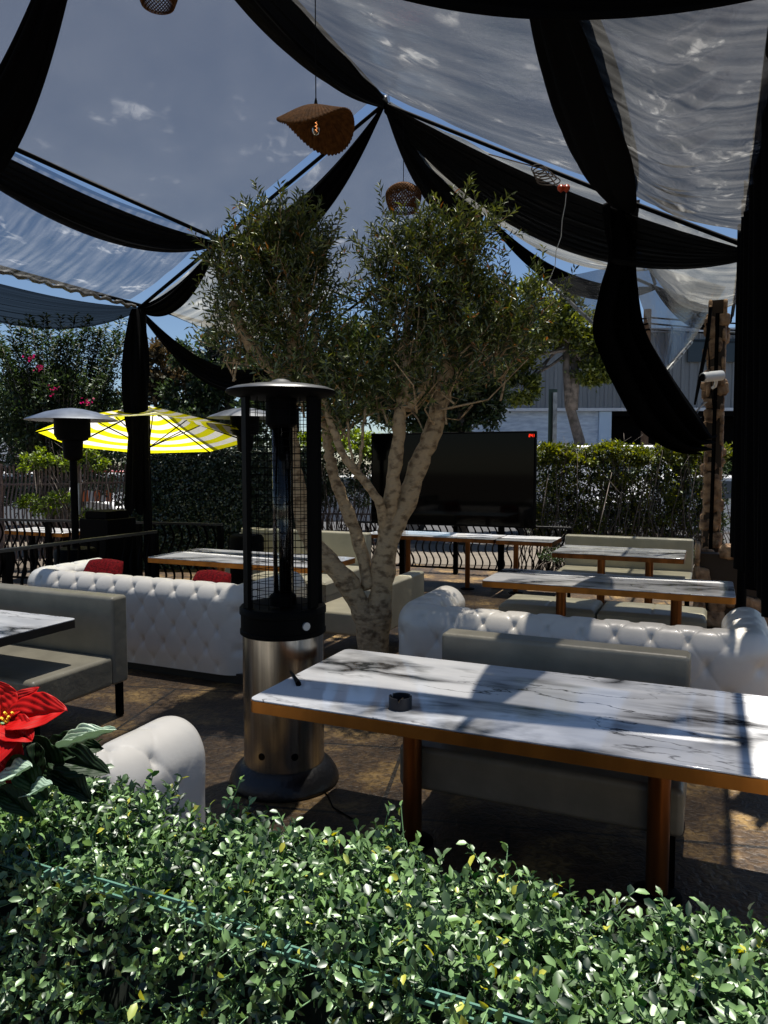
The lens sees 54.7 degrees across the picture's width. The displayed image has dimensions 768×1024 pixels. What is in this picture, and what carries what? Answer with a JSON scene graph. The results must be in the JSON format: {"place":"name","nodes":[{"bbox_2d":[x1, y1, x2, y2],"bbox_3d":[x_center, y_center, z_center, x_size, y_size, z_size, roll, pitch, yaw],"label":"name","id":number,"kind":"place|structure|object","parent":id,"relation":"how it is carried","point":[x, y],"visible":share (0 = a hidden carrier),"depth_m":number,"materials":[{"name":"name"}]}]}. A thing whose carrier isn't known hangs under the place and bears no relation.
{"place":"outdoors","nodes":[
{"label":"outdoors","id":0,"kind":"place"},
{"bbox_2d":[1,443,100,467],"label":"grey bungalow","id":1,"kind":"object","parent":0,"point":[7,465],"depth_m":23.77,"materials":[{"name":"grey"}]},
{"bbox_2d":[0,465,560,585],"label":"ground","id":2,"kind":"structure","parent":0,"point":[16,581],"depth_m":12.76,"materials":[{"name":"grey"}]},
{"bbox_2d":[0,464,81,560],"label":"wavy fence","id":3,"kind":"object","parent":2,"relation":"on","point":[2,494],"visible":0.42,"depth_m":12.52,"materials":[{"name":"metal"}]},
{"bbox_2d":[1,441,111,568],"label":"bush","id":4,"kind":"object","parent":2,"relation":"on","point":[39,459],"visible":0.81,"depth_m":12.28,"materials":[{"name":"green plant"}]},
{"bbox_2d":[81,463,125,510],"bbox_3d":[-4.771,0.035,12.790,0.840,1.770,0.100,-2,4,-23],"label":"wavy fence","id":5,"kind":"object","parent":2,"relation":"on","point":[102,482],"visible":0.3,"depth_m":12.75,"materials":[{"name":"black metal"}]},
{"bbox_2d":[125,445,306,569],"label":"hedge wall","id":6,"kind":"structure","parent":2,"relation":"on","point":[200,487],"depth_m":12.22,"materials":[{"name":"green plant"}]},
{"bbox_2d":[412,265,544,544],"bbox_3d":[1.883,-2.359,15.918,3.089,6.122,2.036,0,4,0],"label":"dark tree","id":7,"kind":"object","parent":2,"relation":"on","point":[473,415],"visible":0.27,"depth_m":15.68,"materials":[{"name":"green plant"}]},
{"bbox_2d":[518,436,732,570],"bbox_3d":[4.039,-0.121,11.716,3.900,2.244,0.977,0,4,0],"label":"bush","id":8,"kind":"object","parent":2,"relation":"on","point":[633,456],"visible":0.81,"depth_m":11.71,"materials":[{"name":"green plant"}]},
{"bbox_2d":[5,538,693,566],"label":"pavement","id":9,"kind":"structure","parent":0,"point":[461,553],"depth_m":14.33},
{"bbox_2d":[0,318,127,547],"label":"spiky shrub","id":10,"kind":"object","parent":9,"relation":"on","point":[54,384],"visible":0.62,"depth_m":14.51,"materials":[{"name":"green plant"}]},
{"bbox_2d":[83,489,112,508],"bbox_3d":[-5.644,0.166,14.671,0.600,1.250,0.550,0,4,4],"label":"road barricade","id":11,"kind":"object","parent":9,"relation":"on","point":[91,495],"visible":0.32,"depth_m":14.62,"materials":[{"name":"white"}]},
{"bbox_2d":[322,497,375,551],"bbox_3d":[-0.657,0.278,13.551,1.613,1.180,0.100,1,4,8],"label":"wavy fence","id":12,"kind":"object","parent":9,"relation":"on","point":[366,513],"visible":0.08,"depth_m":13.52,"materials":[{"name":"metal"}]},
{"bbox_2d":[5,522,729,544],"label":"road","id":13,"kind":"structure","parent":0,"point":[478,530],"depth_m":19.30,"materials":[{"name":"grey asphalt"}]},
{"bbox_2d":[0,442,7,527],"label":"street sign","id":14,"kind":"object","parent":13,"relation":"on","point":[4,458],"visible":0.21,"depth_m":19.91,"materials":[{"name":"metal"}]},
{"bbox_2d":[0,365,124,462],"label":"dark tree","id":15,"kind":"object","parent":13,"relation":"on","point":[107,451],"visible":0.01,"depth_m":20.23,"materials":[{"name":"green plant"}]},
{"bbox_2d":[3,471,123,524],"bbox_3d":[-8.318,-0.181,17.530,4.520,1.550,1.870,0,4,-4],"label":"parked car","id":16,"kind":"object","parent":13,"relation":"on","point":[16,511],"visible":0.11,"depth_m":16.69,"materials":[{"name":"white metal"}]},
{"bbox_2d":[83,472,124,503],"bbox_3d":[-6.306,-0.225,18.529,4.520,1.500,1.870,0,4,-4],"label":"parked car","id":17,"kind":"object","parent":13,"relation":"on","point":[114,485],"depth_m":17.63,"materials":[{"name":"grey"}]},
{"bbox_2d":[113,337,189,407],"bbox_3d":[-5.934,-2.120,19.900,2.613,5.099,1.836,-1,4,-19],"label":"bushy tree","id":18,"kind":"object","parent":13,"relation":"on","point":[158,350],"visible":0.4,"depth_m":19.39,"materials":[{"name":"green plant"}]},
{"bbox_2d":[151,328,266,451],"bbox_3d":[-4.703,-2.419,19.056,3.724,5.812,2.886,0,4,0],"label":"dark tree","id":19,"kind":"object","parent":13,"relation":"on","point":[204,400],"visible":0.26,"depth_m":18.46,"materials":[{"name":"green plant"}]},
{"bbox_2d":[227,311,455,455],"bbox_3d":[-0.878,-2.014,16.946,5.757,5.292,2.467,0,4,0],"label":"dark tree","id":20,"kind":"object","parent":13,"relation":"on","point":[413,426],"visible":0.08,"depth_m":16.50,"materials":[{"name":"green plant"}]},
{"bbox_2d":[322,474,424,530],"bbox_3d":[-0.755,-0.200,18.530,4.520,1.450,1.870,0,4,-2],"label":"parked car","id":21,"kind":"object","parent":13,"relation":"on","point":[416,528],"visible":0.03,"depth_m":17.66,"materials":[{"name":"white"}]},
{"bbox_2d":[164,313,734,444],"bbox_3d":[7.083,-3.483,25.796,32.006,7.000,0.308,0,4,0],"label":"utility pole","id":22,"kind":"object","parent":13,"relation":"on","point":[644,438],"visible":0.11,"depth_m":25.53,"materials":[{"name":"brown wood"}]},
{"bbox_2d":[492,273,611,530],"bbox_3d":[4.181,-2.793,18.871,3.873,6.576,2.179,0,4,0],"label":"yellow green tree","id":23,"kind":"object","parent":13,"relation":"on","point":[574,336],"visible":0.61,"depth_m":18.57,"materials":[{"name":"green plant"}]},
{"bbox_2d":[548,389,556,535],"bbox_3d":[3.734,-1.026,16.482,0.190,3.380,0.093,0,4,0],"label":"pole","id":24,"kind":"object","parent":13,"relation":"on","point":[552,417],"visible":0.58,"depth_m":16.41,"materials":[{"name":"grey metal"}]},
{"bbox_2d":[515,445,671,535],"bbox_3d":[4.875,-0.480,17.503,4.795,2.150,1.870,0,4,6],"label":"parked car","id":25,"kind":"object","parent":13,"relation":"on","point":[522,531],"visible":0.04,"depth_m":16.71,"materials":[{"name":"white metal"}]},
{"bbox_2d":[453,328,734,474],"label":"metal building","id":26,"kind":"structure","parent":13,"relation":"on","point":[602,413],"depth_m":26.67,"materials":[{"name":"grey metal"}]},
{"bbox_2d":[687,339,734,361],"bbox_3d":[12.581,-5.724,26.312,3.600,0.800,0.080,0,4,1],"label":"window","id":27,"kind":"structure","parent":26,"relation":"in","point":[694,352],"depth_m":26.30,"materials":[{"name":"grey"}]},
{"bbox_2d":[585,475,731,536],"bbox_3d":[6.638,-0.019,15.534,4.520,1.500,1.870,0,4,6],"label":"parked car","id":28,"kind":"object","parent":13,"relation":"on","point":[728,483],"visible":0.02,"depth_m":14.68,"materials":[{"name":"black"}]},
{"bbox_2d":[0,92,736,464],"label":"sky","id":29,"kind":"structure","parent":0,"point":[173,326],"materials":[{"name":"blue"}]},
{"bbox_2d":[0,563,767,964],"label":"patio","id":30,"kind":"structure","parent":0,"point":[720,853],"depth_m":3.80,"materials":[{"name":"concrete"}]},
{"bbox_2d":[0,610,74,646],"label":"marble table","id":31,"kind":"object","parent":30,"relation":"on","point":[16,627],"visible":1,"depth_m":4.76,"materials":[{"name":"white stone"}]},
{"bbox_2d":[4,527,79,573],"bbox_3d":[-5.078,0.648,11.267,1.200,0.756,0.600,2,4,24],"label":"marble table","id":32,"kind":"object","parent":30,"relation":"on","point":[64,534],"visible":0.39,"depth_m":11.15,"materials":[{"name":"white stone"}]},
{"bbox_2d":[0,583,127,734],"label":"bench","id":33,"kind":"object","parent":30,"relation":"on","point":[86,655],"visible":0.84,"depth_m":5.18,"materials":[{"name":"grey"}]},
{"bbox_2d":[23,408,117,564],"bbox_3d":[-3.466,0.036,8.322,0.980,2.384,0.980,0,4,0],"label":"mushroom heater","id":34,"kind":"object","parent":30,"relation":"on","point":[72,429],"visible":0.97,"depth_m":8.17,"materials":[{"name":"metal"}]},
{"bbox_2d":[0,530,159,584],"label":"metal railing","id":35,"kind":"object","parent":30,"relation":"on","point":[7,561],"visible":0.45,"depth_m":8.05,"materials":[{"name":"black metal"}]},
{"bbox_2d":[79,509,136,575],"bbox_3d":[-3.581,0.557,9.661,0.480,1.160,0.500,2,4,24],"label":"black cabinet","id":36,"kind":"object","parent":30,"relation":"on","point":[101,523],"visible":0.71,"depth_m":9.47,"materials":[{"name":"black"}]},
{"bbox_2d":[0,518,223,579],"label":"metal railing","id":37,"kind":"object","parent":30,"relation":"on","point":[49,526],"visible":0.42,"depth_m":10.47,"materials":[{"name":"black metal"}]},
{"bbox_2d":[35,402,237,530],"bbox_3d":[-3.126,-0.175,9.910,2.521,2.585,2.495,0,4,0],"label":"striped umbrella","id":38,"kind":"object","parent":30,"relation":"on","point":[172,432],"visible":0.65,"depth_m":10.30,"materials":[{"name":"fabric"}]},
{"bbox_2d":[94,716,205,828],"bbox_3d":[-2.054,1.194,3.016,2.581,0.802,0.999,2,4,24],"label":"tufted sofa","id":39,"kind":"object","parent":30,"relation":"on","point":[168,747],"visible":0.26,"depth_m":2.73,"materials":[{"name":"white leather"}]},
{"bbox_2d":[27,558,305,684],"bbox_3d":[-2.058,0.930,6.843,2.581,0.802,0.999,2,4,24],"label":"tufted sofa","id":40,"kind":"object","parent":30,"relation":"on","point":[184,628],"visible":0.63,"depth_m":6.18,"materials":[{"name":"leather"}]},
{"bbox_2d":[84,559,122,574],"bbox_3d":[-2.661,0.632,6.967,0.420,0.420,0.140,1,-26,18],"label":"pillow","id":41,"kind":"object","parent":40,"relation":"on","point":[112,566],"visible":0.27,"depth_m":6.95,"materials":[{"name":"red fabric"}]},
{"bbox_2d":[192,570,230,582],"bbox_3d":[-1.519,0.700,6.413,0.420,0.420,0.140,2,-21,29],"label":"pillow","id":42,"kind":"object","parent":40,"relation":"on","point":[216,576],"visible":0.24,"depth_m":6.39,"materials":[{"name":"red fabric"}]},
{"bbox_2d":[207,408,265,584],"bbox_3d":[-1.825,-0.124,9.815,0.980,2.496,0.980,0,4,0],"label":"mushroom heater","id":43,"kind":"object","parent":30,"relation":"on","point":[233,416],"visible":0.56,"depth_m":9.66,"materials":[{"name":"metal"}]},
{"bbox_2d":[148,548,354,573],"bbox_3d":[-1.443,0.868,8.089,2.100,0.756,0.900,2,4,24],"label":"marble table","id":44,"kind":"object","parent":30,"relation":"on","point":[220,560],"visible":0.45,"depth_m":7.95,"materials":[{"name":"white stone"}]},
{"bbox_2d":[225,379,352,819],"bbox_3d":[-0.438,0.397,4.086,0.887,2.246,0.616,2,4,22],"label":"tube heater","id":45,"kind":"object","parent":30,"relation":"on","point":[282,632],"visible":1,"depth_m":3.99,"materials":[{"name":"black metal"}]},
{"bbox_2d":[253,571,341,602],"bbox_3d":[-1.039,0.968,8.766,1.100,0.462,0.550,2,4,24],"label":"bench","id":46,"kind":"object","parent":30,"relation":"on","point":[330,591],"visible":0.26,"depth_m":8.43,"materials":[{"name":"grey leather"}]},
{"bbox_2d":[225,527,370,582],"bbox_3d":[-1.190,0.694,9.772,1.950,0.870,0.700,2,4,24],"label":"bench","id":47,"kind":"object","parent":30,"relation":"on","point":[338,543],"visible":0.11,"depth_m":9.72,"materials":[{"name":"grey"}]},
{"bbox_2d":[297,426,410,564],"bbox_3d":[-0.629,-0.276,12.701,2.176,2.410,0.885,1,4,8],"label":"bush","id":48,"kind":"object","parent":30,"relation":"on","point":[367,439],"visible":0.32,"depth_m":12.58,"materials":[{"name":"green plant"}]},
{"bbox_2d":[321,444,415,564],"bbox_3d":[-0.651,-0.146,12.803,2.443,2.143,1.039,1,4,12],"label":"bush","id":49,"kind":"object","parent":30,"relation":"on","point":[341,467],"visible":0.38,"depth_m":12.72,"materials":[{"name":"green plant"}]},
{"bbox_2d":[325,570,423,635],"bbox_3d":[-0.146,0.967,7.194,0.700,0.680,1.200,2,4,24],"label":"bench","id":50,"kind":"object","parent":30,"relation":"on","point":[407,587],"visible":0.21,"depth_m":6.91,"materials":[{"name":"grey leather"}]},
{"bbox_2d":[184,171,578,652],"bbox_3d":[-0.055,-0.558,5.585,2.968,3.980,1.261,1,4,9],"label":"olive tree","id":51,"kind":"object","parent":30,"relation":"on","point":[269,251],"visible":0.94,"depth_m":5.42,"materials":[{"name":"green plant"}]},
{"bbox_2d":[0,739,767,1023],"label":"boxwood hedge","id":52,"kind":"object","parent":30,"relation":"on","point":[115,908],"visible":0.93,"depth_m":1.21,"materials":[{"name":"green plant"}]},
{"bbox_2d":[0,682,116,836],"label":"poinsettia","id":53,"kind":"object","parent":52,"relation":"in","point":[65,762],"visible":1,"depth_m":1.42,"materials":[{"name":"red"}]},
{"bbox_2d":[16,31,767,607],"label":"tent frame","id":54,"kind":"object","parent":30,"relation":"on","point":[742,595],"visible":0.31,"depth_m":7.78,"materials":[{"name":"black metal"}]},
{"bbox_2d":[0,0,67,173],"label":"fabric swag","id":55,"kind":"object","parent":54,"relation":"hanging from","point":[25,63],"visible":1,"depth_m":4.60,"materials":[{"name":"black fabric"}]},
{"bbox_2d":[0,284,137,328],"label":"fabric swag","id":56,"kind":"object","parent":54,"relation":"hanging from","point":[23,308],"visible":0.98,"depth_m":8.17,"materials":[{"name":"white fabric"}]},
{"bbox_2d":[0,153,205,307],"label":"vinyl sheet","id":57,"kind":"object","parent":54,"relation":"attached to","point":[37,247],"visible":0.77,"depth_m":7.75,"materials":[{"name":"plastic"}]},
{"bbox_2d":[0,159,217,252],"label":"fabric swag","id":58,"kind":"object","parent":54,"relation":"hanging from","point":[56,201],"visible":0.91,"depth_m":7.04,"materials":[{"name":"black fabric"}]},
{"bbox_2d":[121,309,149,515],"bbox_3d":[-3.140,-1.251,9.416,0.342,2.600,0.262,0,4,0],"label":"post drape","id":59,"kind":"object","parent":54,"relation":"hanging from","point":[135,371],"visible":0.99,"depth_m":9.35,"materials":[{"name":"black fabric"}]},
{"bbox_2d":[141,248,215,316],"bbox_3d":[-2.553,-2.844,9.134,1.223,0.805,0.142,2,4,25],"label":"fabric swag","id":60,"kind":"object","parent":54,"relation":"hanging from","point":[176,297],"visible":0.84,"depth_m":9.13,"materials":[{"name":"black fabric"}]},
{"bbox_2d":[0,0,365,233],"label":"vinyl sheet","id":61,"kind":"object","parent":54,"relation":"attached to","point":[180,109],"visible":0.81,"depth_m":6.56,"materials":[{"name":"clear plastic"}]},
{"bbox_2d":[146,315,284,390],"bbox_3d":[-2.347,-2.262,11.174,0.113,0.909,3.803,2,4,24],"label":"fabric swag","id":62,"kind":"object","parent":54,"relation":"hanging from","point":[212,375],"visible":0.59,"depth_m":10.64,"materials":[{"name":"black fabric"}]},
{"bbox_2d":[150,250,330,338],"bbox_3d":[-1.905,-3.023,10.598,1.220,0.780,3.000,2,4,24],"label":"vinyl sheet","id":63,"kind":"object","parent":54,"relation":"attached to","point":[185,312],"visible":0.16,"depth_m":9.91,"materials":[{"name":"clear plastic"}]},
{"bbox_2d":[220,108,383,248],"bbox_3d":[-1.000,-3.687,8.383,2.184,1.419,0.203,2,4,24],"label":"fabric swag","id":64,"kind":"object","parent":54,"relation":"hanging from","point":[330,184],"visible":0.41,"depth_m":8.14,"materials":[{"name":"black fabric"}]},
{"bbox_2d":[235,0,384,107],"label":"fabric swag","id":65,"kind":"object","parent":54,"relation":"hanging from","point":[287,27],"visible":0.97,"depth_m":6.42,"materials":[{"name":"black fabric"}]},
{"bbox_2d":[140,0,177,14],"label":"pendant lamp","id":66,"kind":"object","parent":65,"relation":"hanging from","point":[171,3],"visible":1,"depth_m":4.88,"materials":[{"name":"wicker"}]},
{"bbox_2d":[276,0,354,155],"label":"pendant lamp","id":67,"kind":"object","parent":54,"relation":"hanging from","point":[328,130],"visible":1,"depth_m":5.53,"materials":[{"name":"wicker"}]},
{"bbox_2d":[226,110,441,294],"bbox_3d":[-0.289,-3.925,9.986,2.180,1.281,3.299,2,4,24],"label":"vinyl sheet","id":68,"kind":"object","parent":54,"relation":"attached to","point":[381,159],"visible":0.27,"depth_m":9.12,"materials":[{"name":"plastic"}]},
{"bbox_2d":[385,119,421,214],"bbox_3d":[0.204,-3.627,7.769,0.380,0.931,0.381,0,4,0],"label":"pendant lamp","id":69,"kind":"object","parent":54,"relation":"hanging from","point":[403,187],"visible":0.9,"depth_m":7.68,"materials":[{"name":"wicker"}]},
{"bbox_2d":[387,117,483,230],"bbox_3d":[0.755,-4.108,9.677,0.250,0.759,3.802,2,4,24],"label":"fabric swag","id":70,"kind":"object","parent":54,"relation":"hanging from","point":[426,178],"visible":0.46,"depth_m":9.20,"materials":[{"name":"black"}]},
{"bbox_2d":[292,0,582,174],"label":"vinyl sheet","id":71,"kind":"object","parent":54,"relation":"attached to","point":[479,75],"visible":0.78,"depth_m":5.55,"materials":[{"name":"clear plastic"}]},
{"bbox_2d":[390,102,607,268],"bbox_3d":[1.771,-3.688,8.874,2.500,1.615,2.900,2,4,24],"label":"vinyl sheet","id":72,"kind":"object","parent":54,"relation":"attached to","point":[585,192],"visible":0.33,"depth_m":8.95,"materials":[{"name":"plastic"}]},
{"bbox_2d":[488,154,560,185],"bbox_3d":[1.283,-3.076,6.764,0.685,0.320,0.132,0,4,0],"label":"cable","id":73,"kind":"object","parent":54,"relation":"hanging from","point":[540,173],"visible":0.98,"depth_m":6.73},
{"bbox_2d":[557,184,569,192],"bbox_3d":[1.614,-2.906,6.666,0.118,0.071,0.066,0,4,0],"label":"ornament","id":74,"kind":"object","parent":73,"relation":"hanging from","point":[562,187],"visible":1,"depth_m":6.64,"materials":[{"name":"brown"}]},
{"bbox_2d":[544,193,566,293],"bbox_3d":[1.532,-2.399,6.651,0.194,0.885,0.007,0,4,0],"label":"string","id":75,"kind":"object","parent":74,"relation":"hanging from","point":[558,243],"visible":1,"depth_m":6.65,"materials":[{"name":"white"}]},
{"bbox_2d":[493,223,572,280],"bbox_3d":[2.681,-3.820,10.938,2.503,1.507,0.127,2,4,24],"label":"fabric swag","id":76,"kind":"object","parent":54,"relation":"hanging from","point":[522,253],"visible":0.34,"depth_m":11.15,"materials":[{"name":"black fabric"}]},
{"bbox_2d":[384,104,736,269],"bbox_3d":[1.611,-3.291,7.294,3.503,2.064,0.306,2,4,24],"label":"fabric swag","id":77,"kind":"object","parent":54,"relation":"hanging from","point":[538,215],"visible":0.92,"depth_m":7.30,"materials":[{"name":"black fabric"}]},
{"bbox_2d":[547,268,605,324],"bbox_3d":[2.169,-2.346,8.246,0.759,0.656,0.071,2,5,29],"label":"vinyl side panel","id":78,"kind":"object","parent":54,"relation":"attached to","point":[582,292],"visible":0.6,"depth_m":8.22,"materials":[{"name":"clear plastic"}]},
{"bbox_2d":[404,0,752,19],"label":"fabric swag","id":79,"kind":"object","parent":54,"relation":"hanging from","point":[570,9],"visible":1,"depth_m":3.28,"materials":[{"name":"black fabric"}]},
{"bbox_2d":[529,19,636,212],"bbox_3d":[1.482,-2.667,5.185,0.434,0.322,4.003,2,4,24],"label":"fabric swag","id":80,"kind":"object","parent":54,"relation":"hanging from","point":[587,121],"visible":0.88,"depth_m":4.67,"materials":[{"name":"black fabric"}]},
{"bbox_2d":[593,200,716,454],"bbox_3d":[2.824,-1.809,7.564,1.835,2.444,0.359,-3,5,-33],"label":"curtain","id":81,"kind":"object","parent":54,"relation":"hanging from","point":[660,409],"visible":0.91,"depth_m":7.42,"materials":[{"name":"black fabric"}]},
{"bbox_2d":[636,267,707,370],"bbox_3d":[3.380,-2.187,8.456,1.435,1.272,0.229,-2,4,-24],"label":"vinyl side panel","id":82,"kind":"object","parent":54,"relation":"attached to","point":[675,320],"visible":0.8,"depth_m":8.39,"materials":[{"name":"clear plastic"}]},
{"bbox_2d":[579,0,767,230],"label":"vinyl sheet","id":83,"kind":"object","parent":54,"relation":"attached to","point":[687,93],"visible":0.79,"depth_m":4.17,"materials":[{"name":"plastic"}]},
{"bbox_2d":[638,208,736,306],"bbox_3d":[3.373,-2.714,8.234,1.000,0.734,2.900,2,4,24],"label":"vinyl sheet","id":84,"kind":"object","parent":54,"relation":"attached to","point":[702,286],"visible":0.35,"depth_m":7.76,"materials":[{"name":"clear plastic"}]},
{"bbox_2d":[731,97,767,617],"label":"curtain","id":85,"kind":"object","parent":54,"relation":"hanging from","point":[749,527],"visible":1,"depth_m":5.07,"materials":[{"name":"black fabric"}]},
{"bbox_2d":[370,530,506,589],"bbox_3d":[0.730,0.693,10.622,1.930,0.756,0.700,2,4,24],"label":"marble table","id":86,"kind":"object","parent":30,"relation":"on","point":[466,538],"visible":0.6,"depth_m":10.40,"materials":[{"name":"white stone"}]},
{"bbox_2d":[371,431,536,574],"bbox_3d":[0.978,-0.069,11.034,2.550,2.220,0.550,2,4,24],"label":"outdoor screen","id":87,"kind":"object","parent":30,"relation":"on","point":[482,479],"visible":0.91,"depth_m":10.83,"materials":[{"name":"black plastic"}]},
{"bbox_2d":[358,521,571,573],"bbox_3d":[1.148,0.585,11.868,3.606,0.800,0.076,1,4,20],"label":"metal railing","id":88,"kind":"object","parent":30,"relation":"on","point":[455,567],"visible":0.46,"depth_m":11.81,"materials":[{"name":"black metal"}]},
{"bbox_2d":[251,649,767,906],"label":"marble table","id":89,"kind":"object","parent":30,"relation":"on","point":[661,736],"visible":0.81,"depth_m":3.07,"materials":[{"name":"white stone"}]},
{"bbox_2d":[289,670,300,685],"bbox_3d":[-0.428,0.791,3.554,0.027,0.027,0.224,-1,4,-16],"label":"utensil","id":90,"kind":"object","parent":89,"relation":"on","point":[297,681],"visible":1,"depth_m":3.49,"materials":[{"name":"black"}]},
{"bbox_2d":[389,692,411,710],"bbox_3d":[0.069,0.804,3.143,0.098,0.050,0.098,-1,4,-17],"label":"ashtray","id":91,"kind":"object","parent":89,"relation":"on","point":[400,701],"visible":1,"depth_m":3.11,"materials":[{"name":"grey"}]},
{"bbox_2d":[496,535,560,593],"bbox_3d":[1.954,0.734,10.029,0.750,0.756,0.700,2,4,24],"label":"marble table","id":92,"kind":"object","parent":30,"relation":"on","point":[515,541],"visible":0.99,"depth_m":9.87,"materials":[{"name":"white stone"}]},
{"bbox_2d":[400,628,690,888],"bbox_3d":[0.800,1.122,3.639,1.270,0.860,0.750,2,4,24],"label":"bench","id":93,"kind":"object","parent":30,"relation":"on","point":[616,798],"visible":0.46,"depth_m":3.43,"materials":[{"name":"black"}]},
{"bbox_2d":[499,594,602,618],"bbox_3d":[1.615,1.078,7.169,0.890,0.462,0.580,2,4,24],"label":"cushioned stool","id":94,"kind":"object","parent":30,"relation":"on","point":[535,604],"visible":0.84,"depth_m":7.00,"materials":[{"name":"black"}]},
{"bbox_2d":[398,586,767,695],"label":"tufted sofa","id":95,"kind":"object","parent":30,"relation":"on","point":[730,654],"visible":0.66,"depth_m":4.63,"materials":[{"name":"leather"}]},
{"bbox_2d":[482,568,735,625],"bbox_3d":[1.941,0.977,6.498,2.020,0.756,0.810,2,4,24],"label":"marble table","id":96,"kind":"object","parent":30,"relation":"on","point":[675,591],"visible":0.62,"depth_m":6.28,"materials":[{"name":"white stone"}]},
{"bbox_2d":[534,536,694,570],"bbox_3d":[3.623,0.729,10.970,3.159,0.841,0.769,0,4,0],"label":"bush","id":97,"kind":"object","parent":30,"relation":"on","point":[552,559],"visible":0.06,"depth_m":10.94,"materials":[{"name":"green plant"}]},
{"bbox_2d":[552,545,686,605],"bbox_3d":[2.732,0.831,8.625,1.410,0.756,0.850,2,4,24],"label":"marble table","id":98,"kind":"object","parent":30,"relation":"on","point":[649,557],"visible":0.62,"depth_m":8.44,"materials":[{"name":"white stone"}]},
{"bbox_2d":[557,534,693,605],"bbox_3d":[2.969,0.751,9.172,1.550,0.840,0.750,2,4,24],"label":"bench","id":99,"kind":"object","parent":30,"relation":"on","point":[681,571],"visible":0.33,"depth_m":9.26,"materials":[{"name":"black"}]},
{"bbox_2d":[597,601,706,628],"bbox_3d":[2.457,1.104,6.800,0.910,0.462,0.580,2,4,24],"label":"cushioned stool","id":100,"kind":"object","parent":30,"relation":"on","point":[634,612],"visible":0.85,"depth_m":6.63,"materials":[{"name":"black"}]},
{"bbox_2d":[699,299,730,551],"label":"stone column","id":101,"kind":"structure","parent":30,"relation":"on","point":[711,470],"depth_m":8.18,"materials":[{"name":"brown"}]},
{"bbox_2d":[696,402,706,417],"bbox_3d":[3.338,-1.083,7.944,0.238,0.196,0.010,0,4,0],"label":"wire","id":102,"kind":"object","parent":101,"relation":"attached to","point":[702,404],"visible":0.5,"depth_m":7.94,"materials":[{"name":"metal"}]},
{"bbox_2d":[694,307,712,404],"bbox_3d":[3.414,-1.674,7.965,0.237,1.049,0.050,-2,4,-27],"label":"strap","id":103,"kind":"object","parent":101,"relation":"hanging from","point":[704,354],"visible":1,"depth_m":7.96,"materials":[{"name":"black fabric"}]},
{"bbox_2d":[699,370,724,388],"bbox_3d":[3.509,-1.426,7.978,0.292,0.194,0.162,-1,4,-18],"label":"security camera","id":104,"kind":"object","parent":101,"relation":"attached to","point":[714,376],"visible":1,"depth_m":7.91,"materials":[{"name":"white plastic"}]},
{"bbox_2d":[691,541,767,627],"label":"stone wall","id":105,"kind":"structure","parent":30,"relation":"on","point":[710,564],"depth_m":7.96,"materials":[{"name":"brown"}]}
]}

